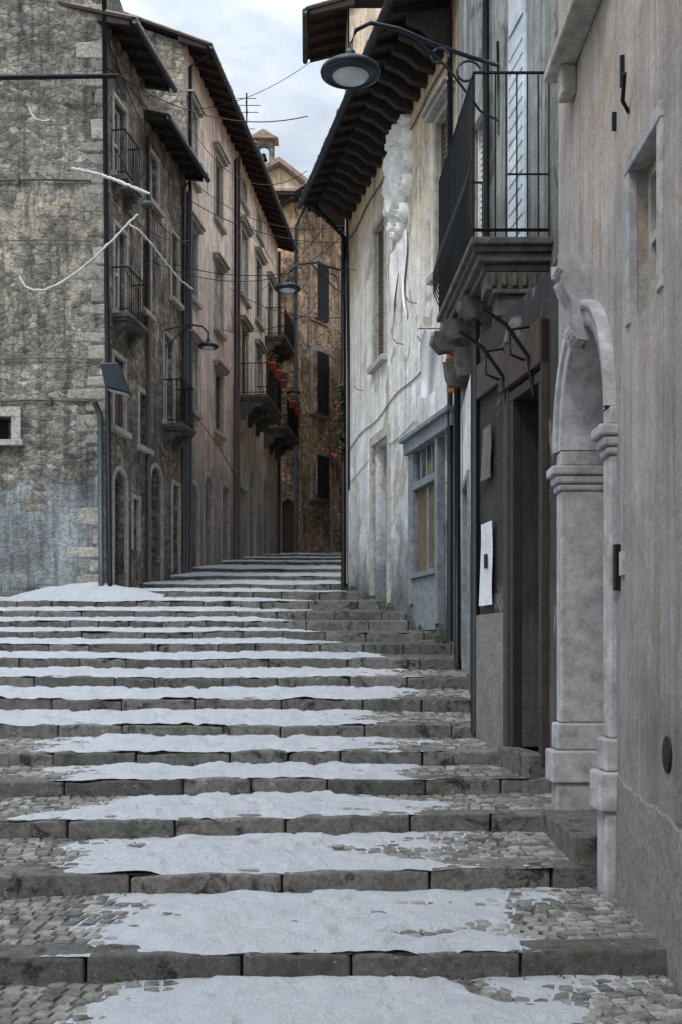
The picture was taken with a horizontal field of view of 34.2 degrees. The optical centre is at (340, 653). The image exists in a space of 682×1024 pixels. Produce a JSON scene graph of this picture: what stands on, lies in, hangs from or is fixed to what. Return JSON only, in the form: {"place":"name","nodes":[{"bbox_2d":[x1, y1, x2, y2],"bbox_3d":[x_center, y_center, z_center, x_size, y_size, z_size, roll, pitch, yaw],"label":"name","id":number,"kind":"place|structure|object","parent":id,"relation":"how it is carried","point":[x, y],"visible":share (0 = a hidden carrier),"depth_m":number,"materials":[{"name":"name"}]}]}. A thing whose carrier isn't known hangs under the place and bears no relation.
{"place":"outdoors","nodes":[
{"label":"outdoors","id":0,"kind":"place"},
{"bbox_2d":[105,60,185,587],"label":"street wall","id":1,"kind":"structure","parent":0,"point":[128,456],"depth_m":26.67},
{"bbox_2d":[107,24,144,113],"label":"street wall top","id":2,"kind":"structure","parent":1,"relation":"on","point":[128,70],"depth_m":25.27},
{"bbox_2d":[115,109,167,418],"bbox_3d":[-4.866,-9.100,26.726,0.703,6.392,4.399,0,0,0],"label":"window","id":3,"kind":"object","parent":1,"relation":"attached to","point":[118,240],"depth_m":25.31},
{"bbox_2d":[115,237,174,443],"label":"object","id":4,"kind":"object","parent":1,"relation":"attached to","point":[118,409],"visible":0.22,"depth_m":26.52,"materials":[{"name":"paint"}]},
{"bbox_2d":[112,90,180,586],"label":"stone surrounds trim","id":5,"kind":"structure","parent":1,"relation":"attached to","point":[125,234],"depth_m":26.10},
{"bbox_2d":[111,170,183,455],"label":"window sills","id":6,"kind":"structure","parent":1,"relation":"on","point":[175,302],"depth_m":26.57,"materials":[{"name":"grey stone"}]},
{"bbox_2d":[113,184,190,450],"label":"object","id":7,"kind":"object","parent":1,"relation":"attached to","point":[177,438],"visible":0.98,"depth_m":25.41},
{"bbox_2d":[112,128,193,429],"bbox_3d":[-4.440,-8.659,26.703,1.219,5.717,4.730,0,0,0],"label":"balcony railing","id":8,"kind":"object","parent":1,"relation":"attached to","point":[144,284],"visible":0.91,"depth_m":25.18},
{"bbox_2d":[111,174,195,437],"bbox_3d":[-4.444,-8.065,26.703,1.302,4.870,4.806,0,0,0],"label":"balcony","id":9,"kind":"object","parent":1,"relation":"attached to","point":[136,325],"visible":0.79,"depth_m":25.04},
{"bbox_2d":[164,323,218,350],"bbox_3d":[-3.770,-7.992,28.000,1.380,0.668,0.540,0,0,0],"label":"street lamp","id":10,"kind":"object","parent":1,"relation":"attached to","point":[208,345],"visible":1,"depth_m":27.98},
{"bbox_2d":[120,0,344,177],"label":"sky","id":11,"kind":"structure","parent":0,"point":[257,44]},
{"bbox_2d":[281,727,428,975],"bbox_3d":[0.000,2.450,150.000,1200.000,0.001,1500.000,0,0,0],"label":"ground","id":12,"kind":"structure","parent":0,"point":[350,954],"depth_m":8.96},
{"bbox_2d":[0,0,104,596],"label":"front wall","id":13,"kind":"structure","parent":12,"relation":"on","point":[48,479],"depth_m":24.00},
{"bbox_2d":[0,439,23,445],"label":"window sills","id":14,"kind":"structure","parent":13,"relation":"attached to","point":[11,442],"depth_m":23.87,"materials":[{"name":"stone"}]},
{"bbox_2d":[0,407,20,438],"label":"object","id":15,"kind":"object","parent":14,"relation":"on","point":[14,413],"visible":1,"depth_m":23.95,"materials":[{"name":"stone"}]},
{"bbox_2d":[0,73,117,79],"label":"iron tie rod","id":16,"kind":"object","parent":13,"relation":"attached to","point":[61,76],"visible":1,"depth_m":23.64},
{"bbox_2d":[67,4,105,582],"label":"quoins","id":17,"kind":"object","parent":13,"relation":"attached to","point":[87,423],"visible":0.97,"depth_m":23.99,"materials":[{"name":"stone"}]},
{"bbox_2d":[92,401,103,585],"bbox_3d":[-5.228,-3.386,23.880,0.256,4.073,0.120,0,0,0],"label":"downpipe","id":18,"kind":"object","parent":13,"relation":"attached to","point":[100,504],"visible":0.95,"depth_m":23.83,"materials":[{"name":"metal"}]},
{"bbox_2d":[18,107,192,291],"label":"festoon light arch","id":19,"kind":"structure","parent":13,"relation":"hanging from","point":[146,204],"depth_m":23.56,"materials":[{"name":"white paint"}]},
{"bbox_2d":[102,0,111,585],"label":"dark downpipe","id":20,"kind":"object","parent":13,"relation":"attached to","point":[106,300],"visible":1,"depth_m":23.86,"materials":[{"name":"black metal"}]},
{"bbox_2d":[101,362,131,396],"bbox_3d":[-4.807,-5.814,23.716,0.641,0.649,0.633,0,0,0],"label":"wall floodlight","id":21,"kind":"object","parent":13,"relation":"attached to","point":[114,378],"depth_m":23.40,"materials":[{"name":"metal"}]},
{"bbox_2d":[107,0,123,12],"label":"back walls","id":22,"kind":"structure","parent":12,"relation":"on","point":[114,5],"depth_m":28.14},
{"bbox_2d":[9,240,144,445],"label":"windows","id":23,"kind":"structure","parent":22,"relation":"on","point":[143,419],"depth_m":26.60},
{"bbox_2d":[65,2,208,176],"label":"roof tiles","id":24,"kind":"object","parent":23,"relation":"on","point":[134,16],"visible":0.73,"depth_m":24.33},
{"bbox_2d":[97,13,202,181],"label":"rafters","id":25,"kind":"object","parent":24,"relation":"attached to","point":[120,34],"visible":0.66,"depth_m":26.10,"materials":[{"name":"brown wood"}]},
{"bbox_2d":[58,1,201,175],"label":"roof deck","id":26,"kind":"structure","parent":25,"relation":"on","point":[132,29],"depth_m":25.38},
{"bbox_2d":[132,18,209,182],"bbox_3d":[-4.005,-13.149,26.852,0.230,0.903,6.270,0,0,9],"label":"gutter","id":27,"kind":"object","parent":24,"relation":"attached to","point":[154,55],"visible":1,"depth_m":26.35,"materials":[{"name":"metal"}]},
{"bbox_2d":[144,29,185,136],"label":"side walls","id":28,"kind":"structure","parent":12,"relation":"on","point":[171,52],"depth_m":30.05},
{"bbox_2d":[124,12,255,153],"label":"roof deck","id":29,"kind":"structure","parent":28,"relation":"on","point":[159,29],"depth_m":30.72,"materials":[{"name":"brown wood"}]},
{"bbox_2d":[209,44,259,157],"bbox_3d":[-3.081,-16.218,32.908,0.130,0.150,6.548,0,0,7],"label":"gutter","id":30,"kind":"object","parent":29,"relation":"attached to","point":[226,82],"visible":1,"depth_m":32.27,"materials":[{"name":"metal"}]},
{"bbox_2d":[186,45,233,566],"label":"street wall","id":31,"kind":"structure","parent":12,"relation":"on","point":[207,455],"depth_m":33.01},
{"bbox_2d":[188,53,208,571],"bbox_3d":[-3.855,-9.226,30.060,0.590,14.051,0.120,0,0,7],"label":"pale downpipe","id":32,"kind":"object","parent":31,"relation":"attached to","point":[206,55],"visible":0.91,"depth_m":30.03,"materials":[{"name":"metal"}]},
{"bbox_2d":[192,162,219,430],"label":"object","id":33,"kind":"object","parent":31,"relation":"attached to","point":[218,214],"visible":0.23,"depth_m":34.15,"materials":[{"name":"paint"}]},
{"bbox_2d":[186,89,230,375],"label":"window cornices","id":34,"kind":"object","parent":31,"relation":"attached to","point":[197,339],"depth_m":33.08,"materials":[{"name":"grey stone"}]},
{"bbox_2d":[187,97,230,566],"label":"stone surrounds trim","id":35,"kind":"structure","parent":31,"relation":"attached to","point":[224,484],"depth_m":33.00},
{"bbox_2d":[192,181,226,440],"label":"window sills","id":36,"kind":"structure","parent":31,"relation":"attached to","point":[196,303],"depth_m":33.17,"materials":[{"name":"grey stone"}]},
{"bbox_2d":[178,35,254,156],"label":"rafters","id":37,"kind":"object","parent":31,"relation":"attached to","point":[196,54],"visible":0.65,"depth_m":32.60,"materials":[{"name":"brown wood"}]},
{"bbox_2d":[107,39,346,494],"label":"overhead wires","id":38,"kind":"object","parent":31,"relation":"attached to","point":[123,79],"visible":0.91,"depth_m":26.89,"materials":[{"name":"black metal"}]},
{"bbox_2d":[234,144,277,603],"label":"street wall","id":39,"kind":"structure","parent":12,"relation":"on","point":[260,459],"depth_m":40.34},
{"bbox_2d":[238,158,239,559],"bbox_3d":[-3.341,-9.600,36.290,0.092,13.200,0.092,0,0,23],"label":"downpipe","id":40,"kind":"object","parent":39,"relation":"attached to","point":[239,360],"visible":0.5,"depth_m":36.25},
{"bbox_2d":[240,198,264,491],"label":"window sills","id":41,"kind":"structure","parent":39,"relation":"attached to","point":[245,300],"depth_m":37.97,"materials":[{"name":"grey stone"}]},
{"bbox_2d":[242,266,270,425],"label":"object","id":42,"kind":"object","parent":39,"relation":"attached to","point":[243,348],"visible":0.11,"depth_m":40.93,"materials":[{"name":"paint"}]},
{"bbox_2d":[240,172,273,485],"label":"stone surrounds trim","id":43,"kind":"structure","parent":39,"relation":"attached to","point":[242,325],"depth_m":38.39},
{"bbox_2d":[248,466,268,555],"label":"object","id":44,"kind":"object","parent":39,"relation":"attached to","point":[252,472],"visible":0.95,"depth_m":39.96,"materials":[{"name":"stone"}]},
{"bbox_2d":[240,215,278,368],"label":"window cornices","id":45,"kind":"object","parent":39,"relation":"attached to","point":[244,318],"depth_m":39.76,"materials":[{"name":"grey stone"}]},
{"bbox_2d":[239,152,293,252],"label":"rafters","id":46,"kind":"object","parent":39,"relation":"attached to","point":[279,242],"visible":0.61,"depth_m":40.66,"materials":[{"name":"brown wood"}]},
{"bbox_2d":[240,340,294,460],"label":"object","id":47,"kind":"object","parent":39,"relation":"attached to","point":[247,407],"visible":0.94,"depth_m":41.67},
{"bbox_2d":[240,307,297,438],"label":"balcony railing","id":48,"kind":"object","parent":39,"relation":"attached to","point":[292,421],"visible":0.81,"depth_m":41.80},
{"bbox_2d":[240,335,298,444],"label":"balcony","id":49,"kind":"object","parent":39,"relation":"attached to","point":[269,404],"visible":0.65,"depth_m":41.55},
{"bbox_2d":[268,167,301,187],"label":"walls","id":50,"kind":"structure","parent":12,"relation":"on","point":[279,175],"depth_m":58.00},
{"bbox_2d":[265,157,307,184],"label":"roof","id":51,"kind":"structure","parent":50,"relation":"on","point":[281,163],"depth_m":57.42,"materials":[{"name":"stone"}]},
{"bbox_2d":[278,202,296,577],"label":"side wall","id":52,"kind":"structure","parent":12,"relation":"on","point":[287,458],"depth_m":46.00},
{"bbox_2d":[297,202,344,650],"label":"street wall","id":53,"kind":"structure","parent":12,"relation":"on","point":[313,515],"depth_m":47.07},
{"bbox_2d":[281,256,340,552],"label":"stone surrounds trim","id":54,"kind":"structure","parent":53,"relation":"attached to","point":[312,453],"depth_m":46.91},
{"bbox_2d":[282,488,339,552],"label":"door","id":55,"kind":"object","parent":53,"relation":"on","point":[287,526],"visible":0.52,"depth_m":46.24,"materials":[{"name":"brown wood"}]},
{"bbox_2d":[317,260,340,552],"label":"interiors","id":56,"kind":"object","parent":53,"relation":"attached to","point":[322,398],"visible":0.46,"depth_m":47.28,"materials":[{"name":"black"}]},
{"bbox_2d":[0,555,681,1023],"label":"stone stairs","id":57,"kind":"structure","parent":12,"relation":"on","point":[586,929],"depth_m":9.56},
{"bbox_2d":[146,118,199,581],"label":"downpipes","id":58,"kind":"object","parent":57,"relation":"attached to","point":[148,378],"depth_m":29.49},
{"bbox_2d":[234,147,251,561],"bbox_3d":[-3.158,-9.573,35.759,0.597,13.547,0.120,0,0,7],"label":"downpipe","id":59,"kind":"object","parent":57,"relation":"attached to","point":[236,361],"visible":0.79,"depth_m":35.74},
{"bbox_2d":[278,251,280,553],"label":"downpipe","id":60,"kind":"object","parent":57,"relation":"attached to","point":[279,460],"visible":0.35,"depth_m":44.74,"materials":[{"name":"metal"}]},
{"bbox_2d":[294,207,305,552],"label":"downpipe","id":61,"kind":"object","parent":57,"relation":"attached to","point":[296,388],"visible":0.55,"depth_m":45.78,"materials":[{"name":"metal"}]},
{"bbox_2d":[1,586,665,983],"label":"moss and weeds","id":62,"kind":"object","parent":57,"relation":"on","point":[313,764],"visible":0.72,"depth_m":16.75,"materials":[{"name":"green plant"}]},
{"bbox_2d":[0,552,668,1023],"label":"snow","id":63,"kind":"structure","parent":57,"relation":"on","point":[250,920],"depth_m":8.58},
{"bbox_2d":[541,810,596,887],"bbox_3d":[2.080,1.640,9.060,0.640,0.520,1.420,0,0,0],"label":"portal threshold","id":64,"kind":"object","parent":57,"relation":"on","point":[572,835],"visible":0.26,"depth_m":8.74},
{"bbox_2d":[345,10,347,666],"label":"street wall","id":65,"kind":"structure","parent":12,"relation":"on","point":[346,46],"depth_m":27.06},
{"bbox_2d":[306,0,328,9],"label":"roof tiles","id":66,"kind":"object","parent":65,"relation":"on","point":[315,3],"visible":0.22,"depth_m":26.01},
{"bbox_2d":[302,8,307,63],"bbox_3d":[-0.877,-15.025,27.070,0.130,0.150,2.202,0,0,-2],"label":"gutter","id":67,"kind":"object","parent":66,"relation":"attached to","point":[305,33],"visible":1,"depth_m":26.89,"materials":[{"name":"metal"}]},
{"bbox_2d":[349,8,381,53],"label":"front wall","id":68,"kind":"structure","parent":12,"relation":"on","point":[358,17],"depth_m":26.15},
{"bbox_2d":[310,0,353,62],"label":"rafters","id":69,"kind":"object","parent":68,"relation":"on","point":[339,5],"visible":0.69,"depth_m":27.04,"materials":[{"name":"brown wood"}]},
{"bbox_2d":[308,0,384,59],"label":"roof deck","id":70,"kind":"structure","parent":69,"relation":"on","point":[368,3],"depth_m":26.66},
{"bbox_2d":[559,0,681,829],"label":"street wall","id":71,"kind":"structure","parent":12,"relation":"on","point":[644,37],"depth_m":7.46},
{"bbox_2d":[558,64,576,102],"bbox_3d":[1.935,-4.875,9.500,0.130,0.250,0.200,0,0,0],"label":"window slab corbel","id":72,"kind":"object","parent":71,"relation":"attached to","point":[567,82],"depth_m":9.40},
{"bbox_2d":[551,255,591,350],"bbox_3d":[1.880,-2.853,9.050,0.280,0.694,0.280,0,0,0],"label":"keystone scroll","id":73,"kind":"object","parent":71,"relation":"attached to","point":[570,275],"visible":0.99,"depth_m":8.91,"materials":[{"name":"stone"}]},
{"bbox_2d":[544,0,600,82],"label":"window slab","id":74,"kind":"structure","parent":71,"relation":"attached to","point":[578,18],"depth_m":8.99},
{"bbox_2d":[545,406,617,898],"bbox_3d":[2.155,0.025,9.050,0.590,3.650,2.120,0,0,0],"label":"portal stonework","id":75,"kind":"object","parent":71,"relation":"attached to","point":[581,772],"visible":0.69,"depth_m":9.83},
{"bbox_2d":[552,299,615,453],"bbox_3d":[2.145,-2.320,9.050,0.470,1.040,1.980,0,0,0],"label":"arch moulding","id":76,"kind":"object","parent":75,"relation":"attached to","point":[585,394],"visible":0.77,"depth_m":9.65,"materials":[{"name":"stone"}]},
{"bbox_2d":[612,55,629,590],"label":"iron hooks","id":77,"kind":"object","parent":71,"relation":"attached to","point":[617,547],"visible":1,"depth_m":7.93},
{"bbox_2d":[624,100,663,327],"bbox_3d":[2.013,-2.851,7.315,0.075,1.158,0.890,0,0,0],"label":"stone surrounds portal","id":78,"kind":"object","parent":71,"relation":"attached to","point":[652,133],"visible":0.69,"depth_m":7.58,"materials":[{"name":"stone"}]},
{"bbox_2d":[615,773,681,995],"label":"rough plinth","id":79,"kind":"structure","parent":71,"relation":"attached to","point":[648,885],"depth_m":7.08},
{"bbox_2d":[648,161,656,303],"bbox_3d":[2.143,-2.800,7.315,0.045,1.052,0.682,0,0,0],"label":"window frames trim","id":80,"kind":"structure","parent":71,"relation":"attached to","point":[652,292],"depth_m":7.60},
{"bbox_2d":[675,653,681,823],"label":"service hatch","id":81,"kind":"object","parent":71,"relation":"attached to","point":[678,737],"visible":1,"depth_m":6.53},
{"bbox_2d":[348,0,456,736],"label":"street wall","id":82,"kind":"structure","parent":0,"point":[390,378],"depth_m":21.86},
{"bbox_2d":[274,260,345,302],"bbox_3d":[-0.717,-8.700,26.000,1.686,1.000,0.620,0,0,0],"label":"street lamp","id":83,"kind":"object","parent":82,"relation":"attached to","point":[287,287],"visible":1,"depth_m":25.98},
{"bbox_2d":[305,0,451,208],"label":"rafters","id":84,"kind":"object","parent":82,"relation":"on","point":[402,10],"visible":0.37,"depth_m":21.11,"materials":[{"name":"brown wood"}]},
{"bbox_2d":[303,0,427,204],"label":"roof deck","id":85,"kind":"structure","parent":84,"relation":"on","point":[381,34],"depth_m":21.02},
{"bbox_2d":[314,18,452,640],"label":"downpipes","id":86,"kind":"object","parent":82,"relation":"attached to","point":[344,239],"visible":0.76,"depth_m":25.78,"materials":[{"name":"black metal"}]},
{"bbox_2d":[331,382,344,458],"bbox_3d":[-0.039,-5.453,26.008,0.327,1.787,0.344,0,0,19],"label":"climbing plant","id":87,"kind":"object","parent":86,"relation":"attached to","point":[340,424],"visible":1,"depth_m":25.98,"materials":[{"name":"green plant"}]},
{"bbox_2d":[319,6,451,219],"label":"eave corbels","id":88,"kind":"object","parent":82,"relation":"on","point":[409,66],"visible":0.91,"depth_m":20.87,"materials":[{"name":"brown wood"}]},
{"bbox_2d":[382,114,412,338],"bbox_3d":[1.053,-8.228,21.378,0.325,4.044,1.841,0,0,-12],"label":"coat of arms relief","id":89,"kind":"object","parent":82,"relation":"attached to","point":[397,180],"visible":0.89,"depth_m":21.14,"materials":[{"name":"white paint"}]},
{"bbox_2d":[347,48,455,484],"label":"wall cables","id":90,"kind":"object","parent":82,"relation":"attached to","point":[406,297],"depth_m":21.84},
{"bbox_2d":[369,99,446,602],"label":"stone surrounds trim","id":91,"kind":"structure","parent":82,"relation":"attached to","point":[380,436],"depth_m":22.47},
{"bbox_2d":[378,116,446,355],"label":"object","id":92,"kind":"object","parent":82,"relation":"on","point":[381,262],"visible":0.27,"depth_m":23.09,"materials":[{"name":"paint"}]},
{"bbox_2d":[398,405,453,643],"bbox_3d":[1.513,-2.000,19.359,0.871,4.000,2.998,0,0,0],"label":"shop frame","id":93,"kind":"object","parent":82,"relation":"on","point":[426,594],"visible":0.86,"depth_m":19.38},
{"bbox_2d":[417,443,433,480],"bbox_3d":[1.575,-3.408,19.786,0.050,0.555,1.350,0,0,-12],"label":"transom glass","id":94,"kind":"object","parent":93,"relation":"attached to","point":[424,462],"visible":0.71,"depth_m":19.99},
{"bbox_2d":[418,483,433,571],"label":"shop panels","id":95,"kind":"object","parent":93,"relation":"in","point":[422,529],"visible":0.61,"depth_m":20.03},
{"bbox_2d":[418,328,440,397],"bbox_3d":[1.600,-4.524,17.300,0.800,1.088,0.040,0,0,0],"label":"hanging cloth","id":96,"kind":"object","parent":82,"relation":"hanging from","point":[430,360],"visible":0.81,"depth_m":17.30,"materials":[{"name":"white fabric"}]},
{"bbox_2d":[420,76,455,122],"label":"window cornices","id":97,"kind":"object","parent":82,"relation":"attached to","point":[434,104],"depth_m":18.62,"materials":[{"name":"grey stone"}]},
{"bbox_2d":[457,0,558,409],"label":"street wall","id":98,"kind":"structure","parent":0,"point":[542,24],"depth_m":14.28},
{"bbox_2d":[299,19,376,199],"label":"roof tiles","id":99,"kind":"object","parent":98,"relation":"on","point":[344,94],"visible":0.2,"depth_m":21.64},
{"bbox_2d":[297,0,392,209],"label":"gutter","id":100,"kind":"object","parent":99,"relation":"attached to","point":[386,6],"visible":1,"depth_m":21.54,"materials":[{"name":"metal"}]},
{"bbox_2d":[320,21,499,134],"bbox_3d":[0.989,-7.950,15.109,2.537,1.300,1.038,0,0,0],"label":"street lamp","id":101,"kind":"object","parent":98,"relation":"attached to","point":[350,69],"visible":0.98,"depth_m":15.06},
{"bbox_2d":[478,130,481,236],"bbox_3d":[2.180,-6.798,16.614,0.060,2.385,0.788,0,0,-8],"label":"shutter","id":102,"kind":"object","parent":98,"relation":"attached to","point":[479,179],"visible":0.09,"depth_m":16.94,"materials":[{"name":"white paint"}]},
{"bbox_2d":[475,93,489,236],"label":"stone surrounds trim","id":103,"kind":"structure","parent":98,"relation":"attached to","point":[478,118],"depth_m":16.61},
{"bbox_2d":[482,0,488,236],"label":"dark pipe","id":104,"kind":"object","parent":98,"relation":"attached to","point":[485,30],"visible":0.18,"depth_m":15.95,"materials":[{"name":"black metal"}]},
{"bbox_2d":[429,272,548,388],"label":"balcony brackets","id":105,"kind":"object","parent":98,"relation":"attached to","point":[502,293],"visible":0.45,"depth_m":14.48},
{"bbox_2d":[433,71,549,310],"bbox_3d":[1.932,-5.999,14.900,1.156,1.997,3.149,0,0,0],"label":"balcony railing","id":106,"kind":"object","parent":98,"relation":"attached to","point":[457,182],"visible":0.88,"depth_m":13.86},
{"bbox_2d":[437,237,553,323],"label":"balcony slab","id":107,"kind":"structure","parent":98,"relation":"attached to","point":[482,256],"depth_m":13.47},
{"bbox_2d":[454,257,558,793],"bbox_3d":[1.803,-0.900,13.935,1.604,6.600,7.840,0,0,-7],"label":"dark shopfront","id":108,"kind":"object","parent":98,"relation":"attached to","point":[505,646],"visible":0.69,"depth_m":11.88,"materials":[{"name":"grey paint"}]},
{"bbox_2d":[480,425,490,480],"bbox_3d":[1.664,-2.300,12.749,0.029,0.600,0.325,0,0,-10],"label":"paper notice","id":109,"kind":"object","parent":108,"relation":"attached to","point":[485,464],"visible":1,"depth_m":12.76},
{"bbox_2d":[479,521,492,605],"bbox_3d":[1.663,-1.025,12.754,0.029,0.950,0.436,0,0,-10],"label":"paper notice","id":110,"kind":"object","parent":108,"relation":"attached to","point":[485,594],"visible":1,"depth_m":12.75,"materials":[{"name":"white paper"}]},
{"bbox_2d":[508,0,525,37],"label":"pale strip","id":111,"kind":"object","parent":98,"relation":"attached to","point":[516,10],"visible":1,"depth_m":14.71,"materials":[{"name":"blue paint"}]},
{"bbox_2d":[508,13,526,236],"bbox_3d":[2.375,-6.675,14.729,0.214,3.230,0.746,0,0,0],"label":"pale blue shutter","id":112,"kind":"object","parent":98,"relation":"on","point":[522,23],"visible":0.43,"depth_m":14.39,"materials":[{"name":"paint"}]},
{"bbox_2d":[508,28,522,236],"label":"pale blue shutter ribs","id":113,"kind":"object","parent":112,"relation":"attached to","point":[511,152],"visible":0.79,"depth_m":14.73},
{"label":"side walls","id":114,"kind":"object","parent":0,"visible":0},
{"bbox_2d":[240,152,293,248],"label":"roof deck","id":115,"kind":"structure","parent":114,"relation":"on","point":[270,191],"depth_m":39.58,"materials":[{"name":"brown wood"}]},
{"bbox_2d":[255,143,297,252],"bbox_3d":[-2.264,-16.342,40.424,0.130,0.150,9.548,0,0,6],"label":"gutter","id":116,"kind":"object","parent":115,"relation":"attached to","point":[276,199],"visible":0.92,"depth_m":39.74,"materials":[{"name":"metal"}]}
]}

